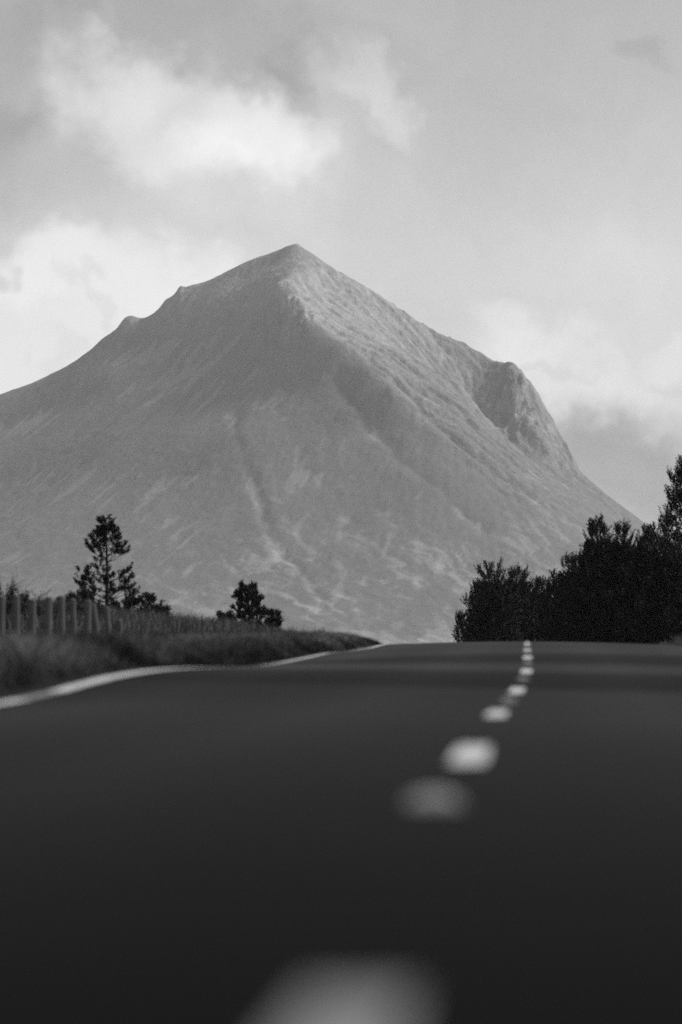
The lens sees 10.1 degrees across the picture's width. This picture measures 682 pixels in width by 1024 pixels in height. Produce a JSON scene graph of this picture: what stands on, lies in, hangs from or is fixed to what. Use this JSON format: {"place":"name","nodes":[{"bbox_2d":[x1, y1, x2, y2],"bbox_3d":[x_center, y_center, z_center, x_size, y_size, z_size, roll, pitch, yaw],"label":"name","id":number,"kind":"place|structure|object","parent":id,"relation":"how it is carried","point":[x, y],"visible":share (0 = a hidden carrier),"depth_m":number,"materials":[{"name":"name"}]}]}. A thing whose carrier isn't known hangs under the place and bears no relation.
{"place":"outdoors","nodes":[
{"label":"outdoors","id":0,"kind":"place"},
{"bbox_2d":[0,629,383,693],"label":"verge grass","id":1,"kind":"structure","parent":0,"point":[26,660],"depth_m":38.83,"materials":[{"name":"grey plant"}]},
{"bbox_2d":[0,244,675,643],"bbox_3d":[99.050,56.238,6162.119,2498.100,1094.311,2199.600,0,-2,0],"label":"mountain","id":2,"kind":"structure","parent":0,"point":[302,436],"depth_m":6089.65,"materials":[{"name":"grey stone"}]},
{"bbox_2d":[0,641,681,1023],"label":"road","id":3,"kind":"structure","parent":0,"point":[450,833],"depth_m":6.37,"materials":[{"name":"black asphalt"}]},
{"bbox_2d":[0,0,681,542],"label":"sky","id":4,"kind":"structure","parent":0,"point":[506,175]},
{"bbox_2d":[652,634,681,645],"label":"roadside grass","id":5,"kind":"structure","parent":0,"point":[677,641],"depth_m":99.91,"materials":[{"name":"grey plant"}]},
{"bbox_3d":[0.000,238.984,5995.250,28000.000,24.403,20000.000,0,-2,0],"label":"ground","id":6,"kind":"structure","parent":0,"visible":0},
{"bbox_2d":[0,570,27,630],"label":"heather shrub","id":7,"kind":"object","parent":6,"relation":"on","point":[9,595],"visible":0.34,"depth_m":95.99,"materials":[{"name":"grey plant"}]},
{"bbox_2d":[7,581,32,617],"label":"heather shrub","id":8,"kind":"object","parent":6,"relation":"on","point":[15,594],"visible":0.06,"depth_m":98.93,"materials":[{"name":"grey plant"}]},
{"bbox_2d":[20,589,52,624],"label":"heather shrub","id":9,"kind":"object","parent":6,"relation":"on","point":[38,604],"visible":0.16,"depth_m":97.92,"materials":[{"name":"grey plant"}]},
{"bbox_2d":[36,597,79,630],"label":"heather shrub","id":10,"kind":"object","parent":6,"relation":"on","point":[54,610],"visible":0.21,"depth_m":96.89,"materials":[{"name":"grey plant"}]},
{"bbox_2d":[0,595,122,639],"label":"wire fence","id":11,"kind":"object","parent":6,"relation":"on","point":[90,609],"visible":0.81,"depth_m":74.18,"materials":[{"name":"grey metal"}]},
{"bbox_2d":[54,590,82,606],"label":"pine tree","id":12,"kind":"object","parent":6,"relation":"on","point":[67,597],"visible":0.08,"depth_m":111.76,"materials":[{"name":"black plant"}]},
{"bbox_2d":[56,596,91,625],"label":"heather shrub","id":13,"kind":"object","parent":6,"relation":"on","point":[78,606],"visible":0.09,"depth_m":98.83,"materials":[{"name":"grey plant"}]},
{"bbox_2d":[68,588,101,607],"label":"pine tree","id":14,"kind":"object","parent":6,"relation":"on","point":[84,594],"visible":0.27,"depth_m":117.76,"materials":[{"name":"black plant"}]},
{"bbox_2d":[78,599,108,626],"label":"heather shrub","id":15,"kind":"object","parent":6,"relation":"on","point":[100,609],"visible":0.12,"depth_m":100.79,"materials":[{"name":"grey plant"}]},
{"bbox_2d":[73,513,140,612],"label":"pine tree","id":16,"kind":"object","parent":6,"relation":"on","point":[102,530],"visible":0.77,"depth_m":127.89,"materials":[{"name":"black plant"}]},
{"bbox_2d":[120,589,164,614],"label":"pine tree","id":17,"kind":"object","parent":6,"relation":"on","point":[132,599],"visible":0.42,"depth_m":125.78,"materials":[{"name":"black plant"}]},
{"bbox_2d":[143,600,172,616],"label":"pine tree","id":18,"kind":"object","parent":6,"relation":"on","point":[163,608],"visible":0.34,"depth_m":123.75,"materials":[{"name":"black plant"}]},
{"bbox_2d":[5,596,342,637],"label":"bank grass","id":19,"kind":"structure","parent":6,"relation":"on","point":[145,622],"depth_m":94.87,"materials":[{"name":"grey plant"}]},
{"bbox_2d":[215,610,233,623],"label":"pine tree","id":20,"kind":"object","parent":6,"relation":"on","point":[219,613],"visible":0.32,"depth_m":138.83,"materials":[{"name":"black plant"}]},
{"bbox_2d":[226,579,274,630],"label":"pine tree","id":21,"kind":"object","parent":6,"relation":"on","point":[245,593],"visible":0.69,"depth_m":139.76,"materials":[{"name":"black plant"}]},
{"bbox_2d":[263,608,283,628],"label":"pine tree","id":22,"kind":"object","parent":6,"relation":"on","point":[276,619],"visible":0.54,"depth_m":140.81,"materials":[{"name":"black plant"}]},
{"bbox_2d":[451,609,467,641],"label":"pine tree","id":23,"kind":"object","parent":6,"relation":"on","point":[460,619],"visible":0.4,"depth_m":205.77,"materials":[{"name":"black plant"}]},
{"bbox_2d":[457,578,490,641],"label":"pine tree","id":24,"kind":"object","parent":6,"relation":"on","point":[468,615],"visible":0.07,"depth_m":202.82,"materials":[{"name":"black plant"}]},
{"bbox_2d":[461,556,526,641],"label":"pine tree","id":25,"kind":"object","parent":6,"relation":"on","point":[493,605],"visible":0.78,"depth_m":199.34,"materials":[{"name":"black plant"}]},
{"bbox_2d":[498,563,544,641],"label":"pine tree","id":26,"kind":"object","parent":6,"relation":"on","point":[528,627],"visible":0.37,"depth_m":207.56,"materials":[{"name":"black plant"}]},
{"bbox_2d":[525,575,553,640],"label":"pine tree","id":27,"kind":"object","parent":6,"relation":"on","point":[538,581],"visible":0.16,"depth_m":211.65,"materials":[{"name":"black plant"}]},
{"bbox_2d":[532,568,562,641],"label":"pine tree","id":28,"kind":"object","parent":6,"relation":"on","point":[541,612],"visible":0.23,"depth_m":205.88,"materials":[{"name":"black plant"}]},
{"bbox_2d":[530,551,587,641],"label":"pine tree","id":29,"kind":"object","parent":6,"relation":"on","point":[572,559],"visible":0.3,"depth_m":189.58,"materials":[{"name":"black plant"}]},
{"bbox_2d":[550,514,614,641],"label":"pine tree","id":30,"kind":"object","parent":6,"relation":"on","point":[593,551],"visible":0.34,"depth_m":177.53,"materials":[{"name":"black plant"}]},
{"bbox_2d":[576,519,639,642],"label":"pine tree","id":31,"kind":"object","parent":6,"relation":"on","point":[615,568],"visible":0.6,"depth_m":173.59,"materials":[{"name":"black plant"}]},
{"bbox_2d":[609,521,662,643],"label":"pine tree","id":32,"kind":"object","parent":6,"relation":"on","point":[633,587],"visible":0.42,"depth_m":169.76,"materials":[{"name":"black plant"}]},
{"bbox_2d":[617,454,681,638],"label":"pine tree","id":33,"kind":"object","parent":6,"relation":"on","point":[670,519],"visible":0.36,"depth_m":159.87,"materials":[{"name":"black plant"}]},
{"bbox_2d":[630,531,681,644],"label":"pine tree","id":34,"kind":"object","parent":6,"relation":"on","point":[665,601],"visible":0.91,"depth_m":151.60,"materials":[{"name":"black plant"}]}
]}

